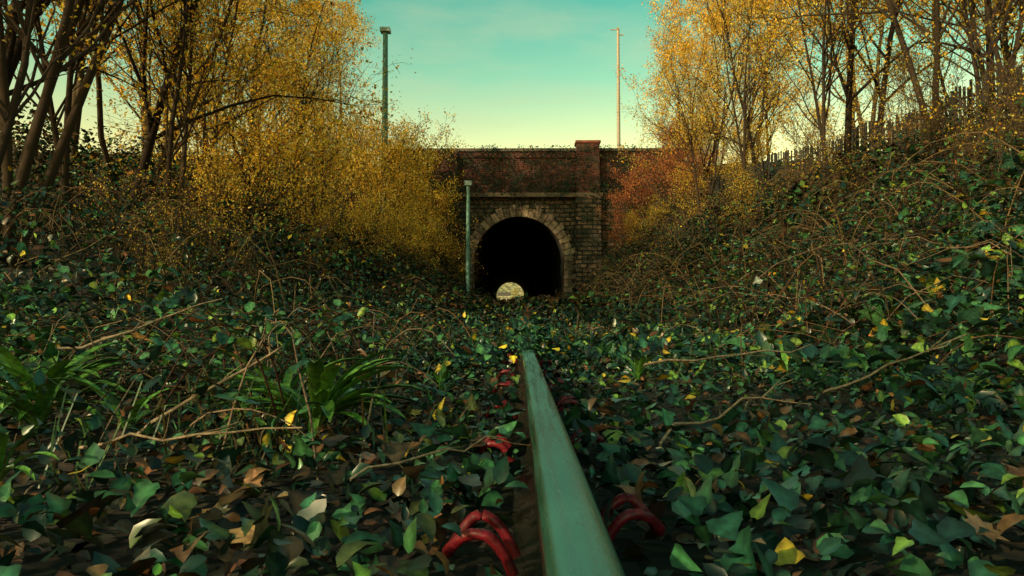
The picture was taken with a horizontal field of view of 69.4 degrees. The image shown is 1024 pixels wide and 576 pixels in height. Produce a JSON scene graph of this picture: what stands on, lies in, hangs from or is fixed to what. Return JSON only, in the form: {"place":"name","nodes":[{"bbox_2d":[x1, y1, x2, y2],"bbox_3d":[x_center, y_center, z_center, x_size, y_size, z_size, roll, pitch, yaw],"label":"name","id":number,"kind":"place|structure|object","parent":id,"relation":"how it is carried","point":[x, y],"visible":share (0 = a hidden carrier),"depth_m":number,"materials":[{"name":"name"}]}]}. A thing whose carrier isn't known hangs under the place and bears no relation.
{"place":"outdoors","nodes":[
{"label":"outdoors","id":0,"kind":"place"},
{"bbox_2d":[0,140,1023,575],"bbox_3d":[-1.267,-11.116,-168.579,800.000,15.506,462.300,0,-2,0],"label":"ground","id":1,"kind":"structure","parent":0,"point":[468,556],"depth_m":1.68,"materials":[{"name":"green plant"}]},
{"bbox_2d":[0,422,58,481],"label":"harts tongue fern","id":2,"kind":"object","parent":1,"relation":"on","point":[4,437],"visible":0.98,"depth_m":1.32,"materials":[{"name":"green plant"}]},
{"bbox_2d":[0,359,94,426],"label":"harts tongue fern","id":3,"kind":"object","parent":1,"relation":"on","point":[26,409],"visible":0.83,"depth_m":1.96,"materials":[{"name":"green plant"}]},
{"bbox_2d":[0,342,152,414],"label":"harts tongue fern","id":4,"kind":"object","parent":1,"relation":"on","point":[13,365],"visible":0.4,"depth_m":2.22,"materials":[{"name":"green plant"}]},
{"bbox_2d":[0,0,167,168],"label":"ash tree","id":5,"kind":"object","parent":1,"relation":"on","point":[14,109],"visible":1,"depth_m":7.98,"materials":[{"name":"brown plant"}]},
{"bbox_2d":[0,0,194,268],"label":"ash tree","id":6,"kind":"object","parent":1,"relation":"on","point":[25,166],"visible":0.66,"depth_m":9.47,"materials":[{"name":"brown plant"}]},
{"bbox_2d":[3,0,229,133],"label":"ash tree","id":7,"kind":"object","parent":1,"relation":"on","point":[13,56],"visible":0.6,"depth_m":11.42,"materials":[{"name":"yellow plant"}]},
{"bbox_2d":[46,377,196,428],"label":"harts tongue fern","id":8,"kind":"object","parent":1,"relation":"on","point":[139,404],"visible":0.73,"depth_m":1.90,"materials":[{"name":"green plant"}]},
{"bbox_2d":[70,144,174,283],"bbox_3d":[-5.003,-0.855,9.550,1.218,1.886,1.251,1,-2,-35],"label":"elder shrub","id":9,"kind":"object","parent":1,"relation":"on","point":[120,202],"visible":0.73,"depth_m":9.56,"materials":[{"name":"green plant"}]},
{"bbox_2d":[3,0,264,242],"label":"ash tree","id":10,"kind":"object","parent":1,"relation":"on","point":[66,104],"visible":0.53,"depth_m":12.08,"materials":[{"name":"brown plant"}]},
{"bbox_2d":[118,192,196,298],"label":"elder shrub","id":11,"kind":"object","parent":1,"relation":"on","point":[160,232],"visible":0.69,"depth_m":9.05,"materials":[{"name":"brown plant"}]},
{"bbox_2d":[67,20,273,201],"bbox_3d":[-10.970,-5.500,24.427,5.581,7.149,7.404,-1,-2,29],"label":"hazel sapling","id":12,"kind":"object","parent":1,"relation":"on","point":[123,89],"visible":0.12,"depth_m":24.18,"materials":[{"name":"yellow plant"}]},
{"bbox_2d":[0,0,348,241],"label":"ash tree","id":13,"kind":"object","parent":1,"relation":"on","point":[53,167],"visible":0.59,"depth_m":11.53,"materials":[{"name":"brown plant"}]},
{"bbox_2d":[139,168,224,291],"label":"elder shrub","id":14,"kind":"object","parent":1,"relation":"on","point":[196,239],"visible":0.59,"depth_m":12.11,"materials":[{"name":"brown plant"}]},
{"bbox_2d":[33,0,341,214],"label":"ash tree","id":15,"kind":"object","parent":1,"relation":"on","point":[101,137],"visible":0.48,"depth_m":18.47,"materials":[{"name":"brown plant"}]},
{"bbox_2d":[146,152,238,273],"bbox_3d":[-6.230,-1.370,14.181,1.720,2.594,1.674,-1,-2,18],"label":"elder shrub","id":16,"kind":"object","parent":1,"relation":"on","point":[210,180],"visible":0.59,"depth_m":14.16,"materials":[{"name":"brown plant"}]},
{"bbox_2d":[87,0,315,270],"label":"ash tree","id":17,"kind":"object","parent":1,"relation":"on","point":[176,94],"visible":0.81,"depth_m":14.72,"materials":[{"name":"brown plant"}]},
{"bbox_2d":[87,0,338,237],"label":"ash tree","id":18,"kind":"object","parent":1,"relation":"on","point":[248,127],"visible":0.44,"depth_m":25.24,"materials":[{"name":"yellow plant"}]},
{"bbox_2d":[105,0,335,232],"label":"ash tree","id":19,"kind":"object","parent":1,"relation":"on","point":[219,102],"visible":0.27,"depth_m":21.40,"materials":[{"name":"yellow plant"}]},
{"bbox_2d":[153,20,297,244],"bbox_3d":[-7.343,-3.424,18.313,4.971,5.651,3.279,-2,-3,52],"label":"hazel sapling","id":20,"kind":"object","parent":1,"relation":"on","point":[215,123],"visible":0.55,"depth_m":17.78,"materials":[{"name":"yellow plant"}]},
{"bbox_2d":[185,192,272,306],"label":"elder shrub","id":21,"kind":"object","parent":1,"relation":"on","point":[229,254],"visible":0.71,"depth_m":11.01,"materials":[{"name":"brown plant"}]},
{"bbox_2d":[48,0,415,240],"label":"ash tree","id":22,"kind":"object","parent":1,"relation":"on","point":[151,138],"visible":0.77,"depth_m":15.54,"materials":[{"name":"brown plant"}]},
{"bbox_2d":[187,130,276,270],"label":"hazel sapling","id":23,"kind":"object","parent":1,"relation":"on","point":[236,189],"visible":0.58,"depth_m":16.84,"materials":[{"name":"yellow plant"}]},
{"bbox_2d":[173,66,339,249],"bbox_3d":[-7.799,-3.881,22.560,4.722,6.049,6.265,1,-2,-25],"label":"hazel sapling","id":24,"kind":"object","parent":1,"relation":"on","point":[262,149],"visible":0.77,"depth_m":21.95,"materials":[{"name":"yellow plant"}]},
{"bbox_2d":[147,0,367,220],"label":"birch tree","id":25,"kind":"object","parent":1,"relation":"on","point":[291,41],"visible":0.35,"depth_m":29.14,"materials":[{"name":"yellow plant"}]},
{"bbox_2d":[169,0,362,183],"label":"birch tree","id":26,"kind":"object","parent":1,"relation":"on","point":[318,3],"visible":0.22,"depth_m":38.42,"materials":[{"name":"yellow plant"}]},
{"bbox_2d":[211,17,327,205],"bbox_3d":[-11.043,-7.109,31.353,4.919,8.476,7.456,-1,-2,17],"label":"hazel sapling","id":27,"kind":"object","parent":1,"relation":"on","point":[272,105],"visible":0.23,"depth_m":31.38,"materials":[{"name":"yellow plant"}]},
{"bbox_2d":[209,0,387,219],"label":"birch tree","id":28,"kind":"object","parent":1,"relation":"on","point":[317,84],"visible":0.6,"depth_m":32.41,"materials":[{"name":"yellow plant"}]},
{"bbox_2d":[262,199,335,301],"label":"elder shrub","id":29,"kind":"object","parent":1,"relation":"on","point":[312,260],"visible":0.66,"depth_m":16.05,"materials":[{"name":"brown plant"}]},
{"bbox_2d":[192,349,425,437],"bbox_3d":[-0.507,0.280,2.010,0.566,0.230,0.542,-2,-2,43],"label":"harts tongue fern","id":30,"kind":"object","parent":1,"relation":"on","point":[320,381],"visible":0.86,"depth_m":1.96,"materials":[{"name":"green plant"}]},
{"bbox_2d":[232,83,389,245],"bbox_3d":[-8.344,-4.750,30.652,6.834,6.599,5.151,0,-2,-7],"label":"hazel sapling","id":31,"kind":"object","parent":1,"relation":"on","point":[300,173],"visible":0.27,"depth_m":30.17,"materials":[{"name":"yellow plant"}]},
{"bbox_2d":[265,98,361,262],"bbox_3d":[-7.190,-3.663,26.097,5.468,6.216,3.607,-7,-7,76],"label":"hazel sapling","id":32,"kind":"object","parent":1,"relation":"on","point":[314,182],"visible":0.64,"depth_m":26.11,"materials":[{"name":"yellow plant"}]},
{"bbox_2d":[283,188,348,283],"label":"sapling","id":33,"kind":"object","parent":1,"relation":"on","point":[313,221],"visible":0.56,"depth_m":20.18,"materials":[{"name":"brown plant"}]},
{"bbox_2d":[259,0,374,193],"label":"birch tree","id":34,"kind":"object","parent":1,"relation":"on","point":[339,33],"visible":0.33,"depth_m":39.31,"materials":[{"name":"yellow plant"}]},
{"bbox_2d":[262,107,379,218],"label":"hazel sapling","id":35,"kind":"object","parent":1,"relation":"on","point":[360,163],"visible":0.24,"depth_m":39.30,"materials":[{"name":"yellow plant"}]},
{"bbox_2d":[297,0,392,163],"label":"birch tree","id":36,"kind":"object","parent":1,"relation":"on","point":[362,33],"visible":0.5,"depth_m":56.60,"materials":[{"name":"yellow plant"}]},
{"bbox_2d":[267,90,432,212],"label":"hazel sapling","id":37,"kind":"object","parent":1,"relation":"on","point":[399,142],"visible":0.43,"depth_m":46.89,"materials":[{"name":"yellow plant"}]},
{"bbox_2d":[341,191,393,280],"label":"hazel sapling","id":38,"kind":"object","parent":1,"relation":"on","point":[362,219],"visible":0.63,"depth_m":30.91,"materials":[{"name":"yellow plant"}]},
{"bbox_2d":[324,131,417,245],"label":"hazel sapling","id":39,"kind":"object","parent":1,"relation":"on","point":[364,176],"visible":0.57,"depth_m":37.26,"materials":[{"name":"yellow plant"}]},
{"bbox_2d":[327,91,436,189],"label":"hazel sapling","id":40,"kind":"object","parent":1,"relation":"on","point":[373,134],"visible":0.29,"depth_m":55.61,"materials":[{"name":"yellow plant"}]},
{"bbox_2d":[330,136,437,231],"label":"hazel sapling","id":41,"kind":"object","parent":1,"relation":"on","point":[383,189],"visible":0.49,"depth_m":45.16,"materials":[{"name":"yellow plant"}]},
{"bbox_2d":[339,187,429,267],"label":"hazel sapling","id":42,"kind":"object","parent":1,"relation":"on","point":[390,223],"visible":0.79,"depth_m":35.72,"materials":[{"name":"yellow plant"}]},
{"bbox_2d":[380,27,390,238],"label":"catenary mast","id":43,"kind":"object","parent":1,"relation":"on","point":[385,31],"visible":0.45,"depth_m":50.37,"materials":[{"name":"metal"}]},
{"bbox_2d":[336,105,447,229],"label":"hazel sapling","id":44,"kind":"object","parent":1,"relation":"on","point":[419,145],"visible":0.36,"depth_m":49.28,"materials":[{"name":"yellow plant"}]},
{"bbox_2d":[377,154,432,251],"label":"hazel sapling","id":45,"kind":"object","parent":1,"relation":"on","point":[402,178],"visible":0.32,"depth_m":48.23,"materials":[{"name":"yellow plant"}]},
{"bbox_2d":[377,195,451,265],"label":"hazel sapling","id":46,"kind":"object","parent":1,"relation":"on","point":[420,236],"visible":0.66,"depth_m":41.35,"materials":[{"name":"yellow plant"}]},
{"bbox_2d":[377,108,465,219],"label":"hazel sapling","id":47,"kind":"object","parent":1,"relation":"on","point":[437,153],"visible":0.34,"depth_m":58.87,"materials":[{"name":"yellow plant"}]},
{"bbox_2d":[390,155,473,239],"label":"hazel sapling","id":48,"kind":"object","parent":1,"relation":"on","point":[445,193],"visible":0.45,"depth_m":55.09,"materials":[{"name":"yellow plant"}]},
{"bbox_2d":[426,185,481,271],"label":"hazel sapling","id":49,"kind":"object","parent":1,"relation":"on","point":[446,236],"visible":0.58,"depth_m":56.71,"materials":[{"name":"yellow plant"}]},
{"bbox_2d":[1,208,1016,499],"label":"grass","id":50,"kind":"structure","parent":1,"relation":"on","point":[237,436],"depth_m":1.98,"materials":[{"name":"green plant"}]},
{"bbox_2d":[0,248,1023,575],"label":"bramble undergrowth","id":51,"kind":"object","parent":1,"relation":"on","point":[286,558],"visible":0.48,"depth_m":1.35,"materials":[{"name":"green plant"}]},
{"bbox_2d":[207,346,361,422],"bbox_3d":[-0.676,0.277,2.190,0.483,0.221,0.388,0,-2,-10],"label":"harts tongue fern","id":52,"kind":"object","parent":51,"relation":"on","point":[287,378],"visible":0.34,"depth_m":2.19,"materials":[{"name":"green plant"}]},
{"bbox_2d":[0,256,1023,575],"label":"ivy ground cover","id":53,"kind":"object","parent":1,"relation":"on","point":[746,540],"visible":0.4,"depth_m":1.33,"materials":[{"name":"green plant"}]},
{"bbox_2d":[0,129,1023,482],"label":"bramble stems","id":54,"kind":"object","parent":1,"relation":"on","point":[272,329],"visible":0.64,"depth_m":3.39,"materials":[{"name":"brown plant"}]},
{"bbox_2d":[0,91,1023,417],"bbox_3d":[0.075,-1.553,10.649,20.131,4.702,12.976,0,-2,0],"label":"bramble undergrowth","id":55,"kind":"object","parent":1,"relation":"on","point":[478,349],"visible":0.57,"depth_m":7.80,"materials":[{"name":"green plant"}]},
{"bbox_2d":[0,77,1023,329],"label":"bank vegetation","id":56,"kind":"object","parent":1,"relation":"on","point":[372,261],"visible":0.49,"depth_m":18.79,"materials":[{"name":"green plant"}]},
{"bbox_2d":[0,86,1023,341],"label":"bank brushwood","id":57,"kind":"object","parent":1,"relation":"on","point":[644,276],"visible":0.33,"depth_m":11.32,"materials":[{"name":"brown plant"}]},
{"bbox_2d":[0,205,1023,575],"bbox_3d":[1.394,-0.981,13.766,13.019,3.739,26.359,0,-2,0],"label":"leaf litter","id":58,"kind":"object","parent":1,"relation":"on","point":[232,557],"visible":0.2,"depth_m":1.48,"materials":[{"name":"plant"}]},
{"bbox_2d":[389,140,676,300],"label":"tunnel portal","id":59,"kind":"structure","parent":1,"relation":"on","point":[529,249],"depth_m":62.27,"materials":[{"name":"brick"}]},
{"bbox_2d":[397,144,666,284],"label":"bricks","id":60,"kind":"object","parent":59,"relation":"attached to","point":[515,186],"visible":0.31,"depth_m":61.63,"materials":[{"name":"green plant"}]},
{"bbox_2d":[442,344,665,575],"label":"railway track","id":61,"kind":"structure","parent":1,"relation":"on","point":[559,528],"depth_m":1.06,"materials":[{"name":"metal"}]},
{"bbox_2d":[594,180,646,239],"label":"hazel sapling","id":62,"kind":"object","parent":1,"relation":"on","point":[624,196],"visible":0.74,"depth_m":58.47,"materials":[{"name":"orange plant"}]},
{"bbox_2d":[610,152,669,228],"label":"hazel sapling","id":63,"kind":"object","parent":1,"relation":"on","point":[638,184],"visible":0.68,"depth_m":57.59,"materials":[{"name":"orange plant"}]},
{"bbox_2d":[663,157,713,226],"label":"hazel sapling","id":64,"kind":"object","parent":1,"relation":"on","point":[682,181],"visible":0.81,"depth_m":38.06,"materials":[{"name":"yellow plant"}]},
{"bbox_2d":[626,0,751,170],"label":"birch tree","id":65,"kind":"object","parent":1,"relation":"on","point":[657,9],"visible":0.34,"depth_m":59.49,"materials":[{"name":"yellow plant"}]},
{"bbox_2d":[641,0,741,204],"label":"birch tree","id":66,"kind":"object","parent":1,"relation":"on","point":[673,27],"visible":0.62,"depth_m":48.84,"materials":[{"name":"yellow plant"}]},
{"bbox_2d":[625,18,761,232],"bbox_3d":[9.350,-8.171,36.852,6.004,11.564,6.418,1,-2,-36],"label":"ash tree","id":67,"kind":"object","parent":1,"relation":"on","point":[689,137],"visible":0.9,"depth_m":36.42,"materials":[{"name":"yellow plant"}]},
{"bbox_2d":[659,144,729,213],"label":"hazel sapling","id":68,"kind":"object","parent":1,"relation":"on","point":[682,174],"visible":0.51,"depth_m":42.54,"materials":[{"name":"yellow plant"}]},
{"bbox_2d":[614,0,780,177],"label":"birch tree","id":69,"kind":"object","parent":1,"relation":"on","point":[640,106],"visible":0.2,"depth_m":54.21,"materials":[{"name":"yellow plant"}]},
{"bbox_2d":[631,32,769,203],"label":"ash tree","id":70,"kind":"object","parent":1,"relation":"on","point":[665,64],"visible":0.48,"depth_m":47.38,"materials":[{"name":"yellow plant"}]},
{"bbox_2d":[612,0,819,188],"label":"ash tree","id":71,"kind":"object","parent":1,"relation":"on","point":[751,146],"visible":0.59,"depth_m":36.66,"materials":[{"name":"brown plant"}]},
{"bbox_2d":[651,0,788,223],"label":"ash tree","id":72,"kind":"object","parent":1,"relation":"on","point":[714,147],"visible":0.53,"depth_m":40.80,"materials":[{"name":"yellow plant"}]},
{"bbox_2d":[653,0,813,208],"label":"ash tree","id":73,"kind":"object","parent":1,"relation":"on","point":[745,98],"visible":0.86,"depth_m":30.70,"materials":[{"name":"yellow plant"}]},
{"bbox_2d":[670,0,797,175],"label":"birch tree","id":74,"kind":"object","parent":1,"relation":"on","point":[708,32],"visible":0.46,"depth_m":49.43,"materials":[{"name":"yellow plant"}]},
{"bbox_2d":[689,92,787,185],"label":"hazel sapling","id":75,"kind":"object","parent":1,"relation":"on","point":[764,154],"visible":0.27,"depth_m":40.58,"materials":[{"name":"yellow plant"}]},
{"bbox_2d":[718,165,759,236],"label":"hazel sapling","id":76,"kind":"object","parent":1,"relation":"on","point":[747,185],"visible":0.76,"depth_m":25.98,"materials":[{"name":"yellow plant"}]},
{"bbox_2d":[721,102,776,188],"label":"hazel sapling","id":77,"kind":"object","parent":1,"relation":"on","point":[756,139],"visible":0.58,"depth_m":35.98,"materials":[{"name":"yellow plant"}]},
{"bbox_2d":[693,0,830,166],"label":"birch tree","id":78,"kind":"object","parent":1,"relation":"on","point":[754,3],"visible":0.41,"depth_m":39.87,"materials":[{"name":"yellow plant"}]},
{"bbox_2d":[719,0,843,158],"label":"birch tree","id":79,"kind":"object","parent":1,"relation":"on","point":[766,103],"visible":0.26,"depth_m":43.85,"materials":[{"name":"yellow plant"}]},
{"bbox_2d":[750,0,863,139],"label":"birch tree","id":80,"kind":"object","parent":1,"relation":"on","point":[858,109],"visible":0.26,"depth_m":38.10,"materials":[{"name":"yellow plant"}]},
{"bbox_2d":[778,110,847,202],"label":"elder shrub","id":81,"kind":"object","parent":1,"relation":"on","point":[800,162],"visible":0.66,"depth_m":23.98,"materials":[{"name":"brown plant"}]},
{"bbox_2d":[711,0,917,203],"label":"ash tree","id":82,"kind":"object","parent":1,"relation":"on","point":[830,82],"visible":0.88,"depth_m":21.79,"materials":[{"name":"yellow plant"}]},
{"bbox_2d":[752,47,880,164],"bbox_3d":[12.734,-6.420,29.613,5.695,5.499,4.293,-1,-2,25],"label":"hazel sapling","id":83,"kind":"object","parent":1,"relation":"on","point":[784,121],"visible":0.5,"depth_m":29.36,"materials":[{"name":"yellow plant"}]},
{"bbox_2d":[787,110,863,218],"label":"elder shrub","id":84,"kind":"object","parent":1,"relation":"on","point":[807,142],"visible":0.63,"depth_m":18.92,"materials":[{"name":"brown plant"}]},
{"bbox_2d":[737,0,915,159],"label":"birch tree","id":85,"kind":"object","parent":1,"relation":"on","point":[807,71],"visible":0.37,"depth_m":31.32,"materials":[{"name":"yellow plant"}]},
{"bbox_2d":[722,0,960,168],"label":"ash tree","id":86,"kind":"object","parent":1,"relation":"on","point":[891,10],"visible":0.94,"depth_m":17.36,"materials":[{"name":"brown plant"}]},
{"bbox_2d":[673,64,1022,205],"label":"paling fence","id":87,"kind":"object","parent":1,"relation":"on","point":[766,164],"visible":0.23,"depth_m":23.62,"materials":[{"name":"brown wood"}]},
{"bbox_2d":[812,133,884,232],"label":"elder shrub","id":88,"kind":"object","parent":1,"relation":"on","point":[832,163],"visible":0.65,"depth_m":15.44,"materials":[{"name":"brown plant"}]},
{"bbox_2d":[731,0,1018,176],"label":"ash tree","id":89,"kind":"object","parent":1,"relation":"on","point":[848,94],"visible":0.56,"depth_m":23.41,"materials":[{"name":"brown plant"}]},
{"bbox_2d":[853,41,941,177],"bbox_3d":[10.382,-4.566,19.926,2.502,3.773,2.435,1,-2,-32],"label":"elder shrub","id":90,"kind":"object","parent":1,"relation":"on","point":[898,85],"visible":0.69,"depth_m":20.03,"materials":[{"name":"brown plant"}]},
{"bbox_2d":[852,24,955,144],"bbox_3d":[12.969,-5.934,24.313,3.440,5.187,3.348,1,-2,-23],"label":"elder shrub","id":91,"kind":"object","parent":1,"relation":"on","point":[896,61],"visible":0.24,"depth_m":24.02,"materials":[{"name":"brown plant"}]},
{"bbox_2d":[863,52,951,177],"bbox_3d":[9.217,-3.763,17.091,1.826,2.830,1.876,0,-2,-3],"label":"elder shrub","id":92,"kind":"object","parent":1,"relation":"on","point":[889,100],"visible":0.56,"depth_m":17.22,"materials":[{"name":"brown plant"}]},
{"bbox_2d":[797,0,1023,153],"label":"ash tree","id":93,"kind":"object","parent":1,"relation":"on","point":[889,40],"visible":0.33,"depth_m":24.03,"materials":[{"name":"brown plant"}]},
{"bbox_2d":[810,0,1023,102],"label":"ash tree","id":94,"kind":"object","parent":1,"relation":"on","point":[967,31],"visible":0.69,"depth_m":19.63,"materials":[{"name":"brown plant"}]},
{"bbox_2d":[818,0,1023,103],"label":"ash tree","id":95,"kind":"object","parent":1,"relation":"on","point":[989,48],"visible":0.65,"depth_m":17.96,"materials":[{"name":"brown plant"}]},
{"bbox_2d":[832,0,1023,127],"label":"ash tree","id":96,"kind":"object","parent":1,"relation":"on","point":[947,69],"visible":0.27,"depth_m":27.13,"materials":[{"name":"brown plant"}]},
{"bbox_2d":[832,0,1023,88],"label":"birch tree","id":97,"kind":"object","parent":1,"relation":"on","point":[1004,31],"visible":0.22,"depth_m":23.40,"materials":[{"name":"brown plant"}]},
{"bbox_2d":[883,18,1001,178],"bbox_3d":[8.679,-3.679,14.928,2.189,3.301,2.131,0,-2,-6],"label":"elder shrub","id":98,"kind":"object","parent":1,"relation":"on","point":[938,112],"visible":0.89,"depth_m":14.94,"materials":[{"name":"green plant"}]},
{"bbox_2d":[894,0,1023,166],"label":"ash tree","id":99,"kind":"object","parent":1,"relation":"on","point":[990,18],"visible":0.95,"depth_m":11.98,"materials":[{"name":"brown plant"}]},
{"bbox_2d":[930,60,1023,179],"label":"elder shrub","id":100,"kind":"object","parent":1,"relation":"on","point":[960,131],"visible":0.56,"depth_m":12.99,"materials":[{"name":"brown plant"}]},
{"bbox_2d":[952,40,1023,188],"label":"elder shrub","id":101,"kind":"object","parent":1,"relation":"on","point":[977,145],"visible":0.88,"depth_m":9.10,"materials":[{"name":"brown plant"}]},
{"bbox_2d":[966,6,1023,136],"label":"elder shrub","id":102,"kind":"object","parent":1,"relation":"on","point":[1015,100],"visible":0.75,"depth_m":10.75,"materials":[{"name":"brown plant"}]},
{"bbox_2d":[2,0,1023,163],"label":"sky","id":103,"kind":"structure","parent":0,"point":[512,73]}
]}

